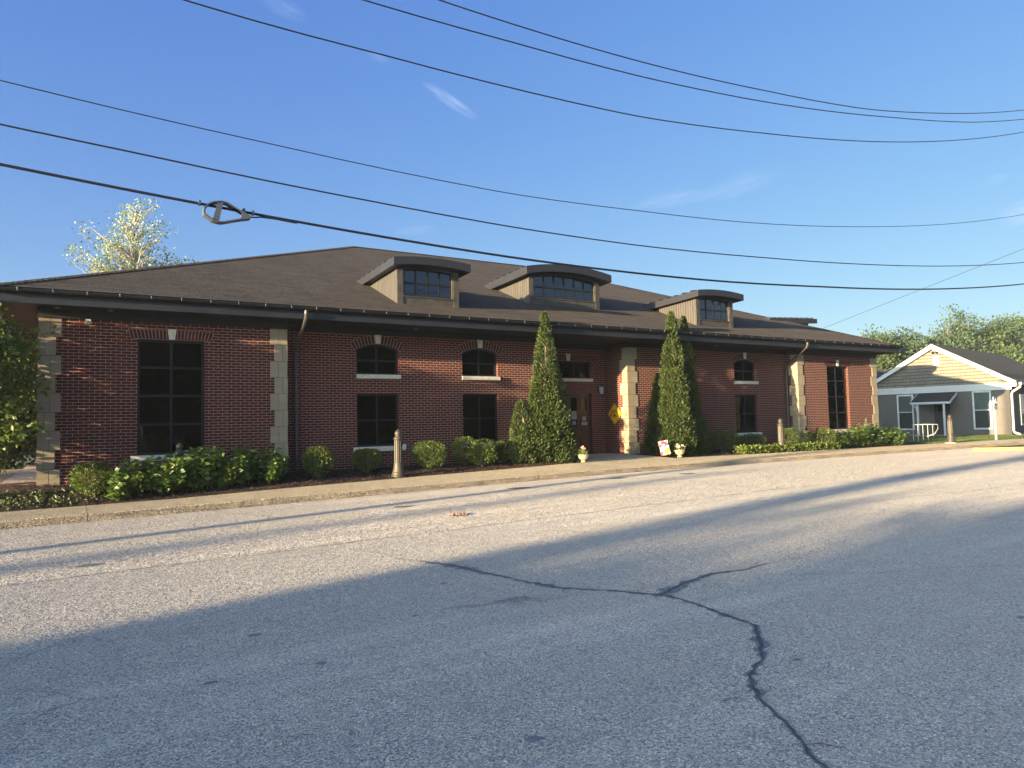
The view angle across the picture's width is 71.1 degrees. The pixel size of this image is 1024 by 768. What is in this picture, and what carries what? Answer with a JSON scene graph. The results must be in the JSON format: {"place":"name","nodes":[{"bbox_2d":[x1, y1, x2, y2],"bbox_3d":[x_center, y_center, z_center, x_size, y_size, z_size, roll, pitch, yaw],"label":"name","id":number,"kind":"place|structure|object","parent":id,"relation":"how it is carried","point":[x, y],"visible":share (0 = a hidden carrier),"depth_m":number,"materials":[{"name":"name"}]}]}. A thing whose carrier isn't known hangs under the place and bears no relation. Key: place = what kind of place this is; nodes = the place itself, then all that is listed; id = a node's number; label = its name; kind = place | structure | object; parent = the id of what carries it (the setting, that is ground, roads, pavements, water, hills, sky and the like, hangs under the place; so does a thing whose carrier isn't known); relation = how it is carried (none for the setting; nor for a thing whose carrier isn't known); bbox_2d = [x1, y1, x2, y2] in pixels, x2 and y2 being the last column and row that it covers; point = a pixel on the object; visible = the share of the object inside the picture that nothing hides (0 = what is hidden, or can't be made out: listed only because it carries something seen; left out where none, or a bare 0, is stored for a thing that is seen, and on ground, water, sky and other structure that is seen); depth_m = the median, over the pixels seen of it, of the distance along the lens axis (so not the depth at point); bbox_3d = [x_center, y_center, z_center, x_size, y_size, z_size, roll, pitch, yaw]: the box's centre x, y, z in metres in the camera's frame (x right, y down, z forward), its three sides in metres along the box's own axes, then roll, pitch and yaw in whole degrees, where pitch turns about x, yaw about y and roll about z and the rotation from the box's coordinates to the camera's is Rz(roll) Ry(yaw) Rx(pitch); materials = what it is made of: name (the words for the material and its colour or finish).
{"place":"outdoors","nodes":[
{"label":"outdoors","id":0,"kind":"place"},
{"bbox_2d":[0,469,21,483],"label":"side path","id":1,"kind":"structure","parent":0,"point":[10,474],"depth_m":21.83,"materials":[{"name":"concrete"}]},
{"bbox_2d":[2,461,35,484],"bbox_3d":[-16.244,2.892,24.503,0.850,0.060,21.000,1,-4,-31],"label":"gravel strip","id":2,"kind":"object","parent":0,"point":[27,473],"visible":0.3,"depth_m":20.10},
{"bbox_2d":[9,446,35,468],"bbox_3d":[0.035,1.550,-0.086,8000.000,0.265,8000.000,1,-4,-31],"label":"ground","id":3,"kind":"structure","parent":0,"point":[16,463],"depth_m":38.28,"materials":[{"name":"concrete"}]},
{"bbox_2d":[0,320,37,469],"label":"tree","id":4,"kind":"object","parent":3,"relation":"on","point":[21,449],"visible":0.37,"depth_m":26.96,"materials":[{"name":"green plant"}]},
{"bbox_2d":[0,302,56,474],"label":"tree","id":5,"kind":"object","parent":3,"relation":"on","point":[10,387],"visible":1,"depth_m":14.11,"materials":[{"name":"green plant"}]},
{"bbox_2d":[62,198,198,273],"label":"tree","id":6,"kind":"object","parent":3,"relation":"on","point":[133,238],"visible":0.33,"depth_m":44.30,"materials":[{"name":"green plant"}]},
{"bbox_2d":[0,444,901,511],"bbox_3d":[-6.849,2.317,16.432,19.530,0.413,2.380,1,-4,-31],"label":"mulch bed","id":7,"kind":"object","parent":3,"relation":"on","point":[260,485],"visible":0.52,"depth_m":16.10,"materials":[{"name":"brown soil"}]},
{"bbox_2d":[0,481,35,485],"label":"side mulch","id":8,"kind":"object","parent":7,"relation":"on","point":[21,483],"visible":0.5,"depth_m":15.84,"materials":[{"name":"brown plant"}]},
{"bbox_2d":[0,486,141,510],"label":"weeds","id":9,"kind":"object","parent":7,"relation":"on","point":[36,497],"visible":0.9,"depth_m":14.26,"materials":[{"name":"green plant"}]},
{"bbox_2d":[66,462,113,495],"bbox_3d":[-8.661,1.977,14.790,0.939,0.770,0.910,1,-4,-31],"label":"round boxwood","id":10,"kind":"object","parent":7,"relation":"on","point":[74,481],"visible":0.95,"depth_m":14.61,"materials":[{"name":"green plant"}]},
{"bbox_2d":[105,479,130,500],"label":"leafy shrub","id":11,"kind":"object","parent":7,"relation":"on","point":[118,493],"visible":0.99,"depth_m":14.54,"materials":[{"name":"green plant"}]},
{"bbox_2d":[98,454,186,495],"bbox_3d":[-7.807,1.921,15.227,1.797,0.855,1.270,1,-4,-31],"label":"leafy shrub","id":12,"kind":"object","parent":7,"relation":"on","point":[153,475],"visible":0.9,"depth_m":15.06,"materials":[{"name":"green plant"}]},
{"bbox_2d":[174,442,184,484],"bbox_3d":[-7.400,1.947,15.950,0.470,1.300,0.470,1,-4,-31],"label":"bollard","id":13,"kind":"object","parent":7,"relation":"on","point":[179,446],"visible":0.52,"depth_m":15.91,"materials":[{"name":"grey metal"}]},
{"bbox_2d":[166,446,246,490],"bbox_3d":[-6.864,1.855,15.985,1.669,0.972,1.362,1,-4,-31],"label":"leafy shrub","id":14,"kind":"object","parent":7,"relation":"on","point":[201,473],"visible":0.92,"depth_m":15.73,"materials":[{"name":"green plant"}]},
{"bbox_2d":[214,444,292,485],"bbox_3d":[-5.965,1.844,16.517,1.753,0.910,1.350,1,-4,-31],"label":"leafy shrub","id":15,"kind":"object","parent":7,"relation":"on","point":[253,470],"visible":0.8,"depth_m":16.48,"materials":[{"name":"green plant"}]},
{"bbox_2d":[300,445,336,477],"bbox_3d":[-4.709,1.899,17.360,0.866,0.846,0.888,1,-4,-31],"label":"round boxwood","id":16,"kind":"object","parent":7,"relation":"on","point":[318,469],"visible":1,"depth_m":17.27,"materials":[{"name":"green plant"}]},
{"bbox_2d":[350,448,383,472],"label":"round boxwood","id":17,"kind":"object","parent":7,"relation":"on","point":[374,453],"visible":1,"depth_m":18.18,"materials":[{"name":"green plant"}]},
{"bbox_2d":[391,429,405,477],"bbox_3d":[-2.832,1.773,17.859,0.470,1.300,0.470,1,-4,-31],"label":"bollard","id":18,"kind":"object","parent":7,"relation":"on","point":[398,470],"visible":0.97,"depth_m":17.77,"materials":[{"name":"beige metal"}]},
{"bbox_2d":[410,440,447,468],"bbox_3d":[-2.217,1.902,19.134,1.049,0.822,1.018,1,-4,-31],"label":"round boxwood","id":19,"kind":"object","parent":7,"relation":"on","point":[421,451],"visible":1,"depth_m":19.02,"materials":[{"name":"green plant"}]},
{"bbox_2d":[449,436,477,464],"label":"round boxwood","id":20,"kind":"object","parent":7,"relation":"on","point":[462,444],"visible":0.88,"depth_m":20.09,"materials":[{"name":"green plant"}]},
{"bbox_2d":[469,438,497,465],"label":"round boxwood","id":21,"kind":"object","parent":7,"relation":"on","point":[484,458],"visible":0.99,"depth_m":19.67,"materials":[{"name":"green plant"}]},
{"bbox_2d":[489,441,509,462],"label":"round boxwood","id":22,"kind":"object","parent":7,"relation":"on","point":[502,452],"visible":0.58,"depth_m":20.58,"materials":[{"name":"green plant"}]},
{"bbox_2d":[508,440,525,463],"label":"variegated shrub","id":23,"kind":"object","parent":7,"relation":"on","point":[510,454],"visible":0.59,"depth_m":20.43,"materials":[{"name":"green plant"}]},
{"bbox_2d":[504,310,580,463],"bbox_3d":[0.873,0.149,20.997,2.484,4.616,1.556,-1,-3,-12],"label":"arborvitae","id":24,"kind":"object","parent":7,"relation":"on","point":[549,425],"visible":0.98,"depth_m":20.62,"materials":[{"name":"green plant"}]},
{"bbox_2d":[0,246,902,485],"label":"brick building","id":25,"kind":"structure","parent":3,"relation":"on","point":[343,354],"depth_m":20.05,"materials":[{"name":"red brick"}]},
{"bbox_2d":[128,328,213,461],"bbox_3d":[-7.881,0.242,16.587,1.802,3.015,0.205,1,-4,-31],"label":"window","id":26,"kind":"structure","parent":25,"relation":"in","point":[170,388],"depth_m":16.62,"materials":[{"name":"black glass"}]},
{"bbox_2d":[350,335,403,378],"bbox_3d":[-3.720,-0.750,19.787,1.575,1.215,0.220,1,-4,-31],"label":"window","id":27,"kind":"structure","parent":25,"relation":"in","point":[374,361],"depth_m":19.82,"materials":[{"name":"black glass"}]},
{"bbox_2d":[353,394,404,451],"bbox_3d":[-3.671,1.057,19.692,1.460,1.565,0.220,1,-4,-31],"label":"window","id":28,"kind":"structure","parent":25,"relation":"in","point":[377,414],"depth_m":19.74,"materials":[{"name":"black glass"}]},
{"bbox_2d":[457,340,501,379],"bbox_3d":[-0.974,-0.717,21.469,1.575,1.215,0.220,1,-4,-31],"label":"window","id":29,"kind":"structure","parent":25,"relation":"in","point":[477,364],"depth_m":21.50,"materials":[{"name":"black glass"}]},
{"bbox_2d":[463,394,498,447],"bbox_3d":[-0.925,1.090,21.373,1.460,1.565,0.220,1,-4,-31],"label":"window","id":30,"kind":"structure","parent":25,"relation":"in","point":[479,410],"depth_m":21.46,"materials":[{"name":"black glass"}]},
{"bbox_2d":[551,354,593,381],"bbox_3d":[1.906,-0.560,24.643,2.309,0.955,0.205,1,-4,-31],"label":"transom window","id":31,"kind":"structure","parent":25,"relation":"in","point":[572,370],"depth_m":24.83,"materials":[{"name":"black glass"}]},
{"bbox_2d":[567,394,590,453],"bbox_3d":[2.342,1.382,24.825,0.966,2.080,0.132,1,-4,-31],"label":"door","id":32,"kind":"structure","parent":25,"relation":"in","point":[579,404],"depth_m":24.89,"materials":[{"name":"brown wood"}]},
{"bbox_2d":[608,403,620,423],"bbox_3d":[3.569,1.038,24.915,0.016,0.724,0.724,1,-4,-31],"label":"diamond sign","id":33,"kind":"object","parent":25,"relation":"attached to","point":[614,413],"visible":1,"depth_m":24.91,"materials":[{"name":"yellow metal"}]},
{"bbox_2d":[731,353,758,383],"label":"window","id":34,"kind":"structure","parent":25,"relation":"in","point":[743,369],"depth_m":27.57,"materials":[{"name":"black glass"}]},
{"bbox_2d":[735,395,761,435],"bbox_3d":[8.966,1.207,27.452,1.460,1.565,0.255,1,-4,-31],"label":"window","id":35,"kind":"structure","parent":25,"relation":"in","point":[737,397],"depth_m":27.46,"materials":[{"name":"black glass"}]},
{"bbox_2d":[823,360,850,432],"bbox_3d":[13.488,0.508,29.675,1.802,2.985,0.205,1,-4,-31],"label":"window","id":36,"kind":"structure","parent":25,"relation":"in","point":[836,375],"depth_m":29.76,"materials":[{"name":"black glass"}]},
{"bbox_2d":[883,325,934,360],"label":"tree","id":37,"kind":"object","parent":3,"relation":"on","point":[912,347],"visible":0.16,"depth_m":78.98,"materials":[{"name":"green plant"}]},
{"bbox_2d":[923,303,995,353],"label":"tree","id":38,"kind":"object","parent":3,"relation":"on","point":[956,335],"visible":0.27,"depth_m":82.12,"materials":[{"name":"green plant"}]},
{"bbox_2d":[965,319,1019,352],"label":"tree","id":39,"kind":"object","parent":3,"relation":"on","point":[997,337],"visible":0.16,"depth_m":85.11,"materials":[{"name":"green plant"}]},
{"bbox_2d":[971,313,1023,353],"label":"tree","id":40,"kind":"object","parent":3,"relation":"on","point":[1016,330],"visible":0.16,"depth_m":88.51,"materials":[{"name":"green plant"}]},
{"bbox_2d":[982,343,1023,382],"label":"tree","id":41,"kind":"object","parent":3,"relation":"on","point":[1014,354],"visible":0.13,"depth_m":80.95,"materials":[{"name":"green plant"}]},
{"bbox_2d":[1003,311,1023,330],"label":"tree","id":42,"kind":"object","parent":3,"relation":"on","point":[1021,319],"visible":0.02,"depth_m":94.61,"materials":[{"name":"green plant"}]},
{"bbox_2d":[0,464,1023,767],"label":"road","id":43,"kind":"structure","parent":0,"point":[366,654],"depth_m":5.00,"materials":[{"name":"grey asphalt"}]},
{"bbox_2d":[201,681,217,684],"bbox_3d":[-1.888,1.865,4.473,0.099,0.001,0.054,1,-4,-31],"label":"oil stain","id":44,"kind":"object","parent":43,"relation":"on","point":[209,682],"visible":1,"depth_m":4.47,"materials":[{"name":"grey asphalt"}]},
{"bbox_2d":[5,463,1023,585],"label":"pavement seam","id":45,"kind":"object","parent":43,"relation":"on","point":[405,535],"visible":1,"depth_m":9.71,"materials":[{"name":"grey asphalt"}]},
{"bbox_2d":[525,735,543,741],"bbox_3d":[0.106,1.748,3.532,0.095,0.001,0.058,1,-4,-31],"label":"oil stain","id":46,"kind":"object","parent":43,"relation":"on","point":[533,738],"visible":1,"depth_m":3.53,"materials":[{"name":"grey asphalt"}]},
{"bbox_2d":[419,561,829,767],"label":"crack smear","id":47,"kind":"object","parent":43,"relation":"on","point":[766,644],"visible":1,"depth_m":5.12},
{"bbox_2d":[424,561,827,767],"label":"crack sealant","id":48,"kind":"object","parent":43,"relation":"on","point":[760,642],"visible":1,"depth_m":4.52,"materials":[{"name":"black asphalt"}]},
{"bbox_2d":[657,564,763,595],"bbox_3d":[1.892,1.838,6.834,1.743,0.027,0.257,2,-4,-43],"label":"crack smear","id":49,"kind":"object","parent":43,"relation":"on","point":[683,585],"visible":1,"depth_m":6.49},
{"bbox_2d":[659,551,817,594],"bbox_3d":[2.309,1.835,7.139,2.766,0.043,0.206,1,-4,-38],"label":"crack sealant","id":50,"kind":"object","parent":43,"relation":"on","point":[674,587],"visible":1,"depth_m":6.70,"materials":[{"name":"black asphalt"}]},
{"bbox_2d":[737,500,1022,520],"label":"pavement crack","id":51,"kind":"object","parent":43,"relation":"on","point":[895,511],"visible":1,"depth_m":10.42,"materials":[{"name":"grey asphalt"}]},
{"bbox_2d":[0,446,1023,585],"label":"parking strip","id":52,"kind":"object","parent":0,"point":[41,553],"visible":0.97,"depth_m":12.51,"materials":[{"name":"concrete"}]},
{"bbox_2d":[75,563,103,566],"bbox_3d":[-5.081,2.176,8.617,0.314,0.001,0.211,1,-4,-31],"label":"oil stain","id":53,"kind":"object","parent":52,"relation":"on","point":[92,564],"visible":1,"depth_m":8.63,"materials":[{"name":"grey asphalt"}]},
{"bbox_2d":[449,512,468,516],"bbox_3d":[-0.880,2.167,11.919,0.346,0.039,0.280,1,-4,-31],"label":"broken patch","id":54,"kind":"object","parent":52,"relation":"on","point":[459,514],"visible":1,"depth_m":11.88,"materials":[{"name":"brown asphalt"}]},
{"bbox_2d":[507,487,531,488],"bbox_3d":[0.192,2.341,16.136,0.596,0.001,0.383,1,-4,-31],"label":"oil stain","id":55,"kind":"object","parent":52,"relation":"on","point":[519,488],"visible":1,"depth_m":16.07,"materials":[{"name":"grey asphalt"}]},
{"bbox_2d":[973,444,1023,450],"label":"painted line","id":56,"kind":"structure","parent":52,"relation":"on","point":[1009,448],"depth_m":26.29,"materials":[{"name":"yellow paint"}]},
{"bbox_2d":[0,439,1023,529],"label":"sidewalk","id":57,"kind":"structure","parent":0,"point":[40,517],"depth_m":16.60,"materials":[{"name":"concrete"}]},
{"bbox_2d":[945,414,956,442],"bbox_3d":[18.683,1.935,30.538,0.470,1.300,0.470,1,-4,-31],"label":"bollard","id":58,"kind":"object","parent":57,"relation":"on","point":[950,437],"visible":0.99,"depth_m":30.46,"materials":[{"name":"beige concrete"}]},
{"bbox_2d":[0,0,1023,381],"label":"sky","id":59,"kind":"structure","parent":0,"point":[180,61],"materials":[{"name":"blue"}]},
{"bbox_2d":[574,453,667,462],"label":"entrance walk","id":60,"kind":"structure","parent":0,"point":[601,457],"depth_m":22.53,"materials":[{"name":"concrete"}]},
{"bbox_2d":[577,446,588,461],"bbox_3d":[2.062,2.014,20.663,0.374,0.483,0.365,1,-4,-31],"label":"flower urn","id":61,"kind":"object","parent":60,"relation":"on","point":[583,457],"visible":1,"depth_m":20.58,"materials":[{"name":"stone"}]},
{"bbox_2d":[634,441,930,457],"bbox_3d":[10.834,2.441,27.268,15.000,0.173,2.380,1,-4,-31],"label":"mulch bed","id":62,"kind":"object","parent":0,"point":[719,452],"visible":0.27,"depth_m":25.24,"materials":[{"name":"brown plant"}]},
{"bbox_2d":[642,372,670,455],"bbox_3d":[5.011,1.058,24.420,1.062,2.937,1.200,-4,-4,39],"label":"arborvitae","id":63,"kind":"object","parent":62,"relation":"on","point":[649,434],"visible":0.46,"depth_m":24.30,"materials":[{"name":"green plant"}]},
{"bbox_2d":[658,440,670,454],"bbox_3d":[4.851,2.122,22.804,0.418,0.705,0.035,-2,-3,11],"label":"garden flag","id":64,"kind":"object","parent":62,"relation":"on","point":[664,449],"visible":0.99,"depth_m":22.80,"materials":[{"name":"multicoloured fabric"}]},
{"bbox_2d":[652,311,699,455],"bbox_3d":[5.414,0.007,23.827,1.544,4.967,1.604,-3,-4,27],"label":"arborvitae","id":65,"kind":"object","parent":62,"relation":"on","point":[674,410],"visible":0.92,"depth_m":23.51,"materials":[{"name":"green plant"}]},
{"bbox_2d":[674,444,684,456],"bbox_3d":[5.349,2.119,22.854,0.382,0.434,0.352,-2,-3,14],"label":"flower urn","id":66,"kind":"object","parent":62,"relation":"on","point":[679,452],"visible":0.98,"depth_m":22.77,"materials":[{"name":"stone"}]},
{"bbox_2d":[672,315,711,453],"bbox_3d":[6.004,0.065,24.507,1.490,4.898,1.370,-2,-3,20],"label":"arborvitae","id":67,"kind":"object","parent":62,"relation":"on","point":[702,424],"visible":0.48,"depth_m":24.26,"materials":[{"name":"green plant"}]},
{"bbox_2d":[706,431,719,450],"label":"round boxwood","id":68,"kind":"object","parent":62,"relation":"on","point":[713,442],"visible":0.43,"depth_m":24.92,"materials":[{"name":"green plant"}]},
{"bbox_2d":[708,430,740,450],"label":"round boxwood","id":69,"kind":"object","parent":62,"relation":"on","point":[729,437],"visible":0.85,"depth_m":25.31,"materials":[{"name":"green plant"}]},
{"bbox_2d":[738,433,766,445],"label":"round boxwood","id":70,"kind":"object","parent":62,"relation":"on","point":[757,441],"visible":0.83,"depth_m":26.31,"materials":[{"name":"green plant"}]},
{"bbox_2d":[777,418,786,451],"bbox_3d":[9.597,1.861,25.558,0.470,1.300,0.470,1,-4,-31],"label":"bollard","id":71,"kind":"object","parent":62,"relation":"on","point":[780,424],"visible":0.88,"depth_m":25.49,"materials":[{"name":"beige concrete"}]},
{"bbox_2d":[729,441,840,453],"bbox_3d":[9.807,2.267,25.970,5.455,0.397,1.289,1,-4,-31],"label":"ground cover","id":72,"kind":"object","parent":62,"relation":"on","point":[776,448],"visible":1,"depth_m":25.37,"materials":[{"name":"green plant"}]},
{"bbox_2d":[774,428,799,446],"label":"round boxwood","id":73,"kind":"object","parent":62,"relation":"on","point":[791,437],"visible":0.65,"depth_m":26.89,"materials":[{"name":"green plant"}]},
{"bbox_2d":[798,430,814,444],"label":"round boxwood","id":74,"kind":"object","parent":62,"relation":"on","point":[802,438],"visible":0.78,"depth_m":27.12,"materials":[{"name":"green plant"}]},
{"bbox_2d":[812,427,836,448],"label":"round boxwood","id":75,"kind":"object","parent":62,"relation":"on","point":[830,433],"visible":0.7,"depth_m":27.16,"materials":[{"name":"green plant"}]},
{"bbox_2d":[821,430,861,447],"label":"leafy shrub","id":76,"kind":"object","parent":62,"relation":"on","point":[844,439],"visible":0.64,"depth_m":27.80,"materials":[{"name":"green plant"}]},
{"bbox_2d":[863,417,871,444],"bbox_3d":[14.697,2.026,29.673,0.470,1.300,0.470,1,-4,-31],"label":"bollard","id":77,"kind":"object","parent":62,"relation":"on","point":[866,419],"visible":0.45,"depth_m":29.64,"materials":[{"name":"beige concrete"}]},
{"bbox_2d":[847,423,896,446],"bbox_3d":[14.295,2.021,28.794,2.579,0.943,1.529,1,-4,-31],"label":"leafy shrub","id":78,"kind":"object","parent":62,"relation":"on","point":[869,436],"visible":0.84,"depth_m":28.59,"materials":[{"name":"green plant"}]},
{"bbox_2d":[877,427,908,444],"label":"leafy shrub","id":79,"kind":"object","parent":62,"relation":"on","point":[896,438],"visible":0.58,"depth_m":29.08,"materials":[{"name":"green plant"}]},
{"bbox_2d":[901,434,1023,443],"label":"lawn","id":80,"kind":"structure","parent":0,"point":[987,436],"depth_m":36.00,"materials":[{"name":"plant"}]},
{"bbox_2d":[857,323,907,369],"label":"tree","id":81,"kind":"object","parent":80,"relation":"on","point":[889,360],"visible":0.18,"depth_m":76.29,"materials":[{"name":"green plant"}]},
{"bbox_2d":[912,424,937,440],"bbox_3d":[19.262,2.268,33.358,1.047,0.804,0.032,-3,-4,26],"label":"hand rail","id":82,"kind":"object","parent":80,"relation":"on","point":[927,428],"visible":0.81,"depth_m":33.34,"materials":[{"name":"white metal"}]},
{"bbox_2d":[876,343,1023,435],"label":"grey house","id":83,"kind":"structure","parent":80,"relation":"on","point":[931,383],"depth_m":42.44,"materials":[{"name":"paint"}]},
{"bbox_2d":[897,394,914,429],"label":"window","id":84,"kind":"structure","parent":83,"relation":"in","point":[905,411],"depth_m":44.17,"materials":[{"name":"glass"}]},
{"bbox_2d":[934,403,950,433],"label":"door","id":85,"kind":"structure","parent":83,"relation":"in","point":[938,408],"depth_m":42.71,"materials":[{"name":"grey glass"}]},
{"bbox_2d":[972,390,992,428],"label":"window","id":86,"kind":"structure","parent":83,"relation":"in","point":[981,400],"depth_m":41.12,"materials":[{"name":"white glass"}]},
{"bbox_2d":[1019,394,1023,424],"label":"window","id":87,"kind":"structure","parent":83,"relation":"in","point":[1021,396],"depth_m":41.51,"materials":[{"name":"white glass"}]},
{"bbox_2d":[993,397,996,439],"bbox_3d":[22.508,1.645,33.355,0.300,2.120,0.121,1,-4,-31],"label":"parking sign","id":88,"kind":"object","parent":80,"relation":"on","point":[994,408],"visible":0.98,"depth_m":33.34,"materials":[{"name":"white metal"}]},
{"bbox_3d":[26.379,-5.577,25.967,0.340,16.206,1.000,1,-4,-31],"label":"utility pole","id":89,"kind":"object","parent":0,"visible":0},
{"bbox_2d":[0,163,1023,289],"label":"overhead line","id":90,"kind":"object","parent":89,"relation":"attached to","point":[210,205],"visible":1,"depth_m":8.78,"materials":[{"name":"black rubber"}]},
{"bbox_2d":[198,200,296,224],"bbox_3d":[-2.853,-1.821,7.778,1.020,0.233,0.110,1,-4,-31],"label":"cable storage loop","id":91,"kind":"object","parent":90,"relation":"hanging from","point":[215,219],"visible":1,"depth_m":7.62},
{"bbox_2d":[0,123,1023,265],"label":"overhead line","id":92,"kind":"object","parent":89,"relation":"attached to","point":[418,209],"visible":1,"depth_m":8.64,"materials":[{"name":"black rubber"}]},
{"bbox_2d":[0,80,1023,226],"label":"overhead line","id":93,"kind":"object","parent":89,"relation":"attached to","point":[442,180],"visible":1,"depth_m":8.81,"materials":[{"name":"black rubber"}]},
{"bbox_2d":[183,0,1022,141],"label":"overhead line","id":94,"kind":"object","parent":89,"relation":"attached to","point":[536,93],"visible":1,"depth_m":9.71,"materials":[{"name":"black rubber"}]},
{"bbox_2d":[363,0,1023,122],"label":"overhead line","id":95,"kind":"object","parent":89,"relation":"attached to","point":[647,77],"visible":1,"depth_m":10.83,"materials":[{"name":"black rubber"}]},
{"bbox_2d":[439,0,1021,113],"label":"overhead line","id":96,"kind":"object","parent":89,"relation":"attached to","point":[693,74],"visible":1,"depth_m":11.39,"materials":[{"name":"black rubber"}]},
{"bbox_2d":[822,249,1021,328],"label":"service drop","id":97,"kind":"object","parent":89,"relation":"attached to","point":[928,286],"visible":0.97,"depth_m":40.07,"materials":[{"name":"black rubber"}]}
]}

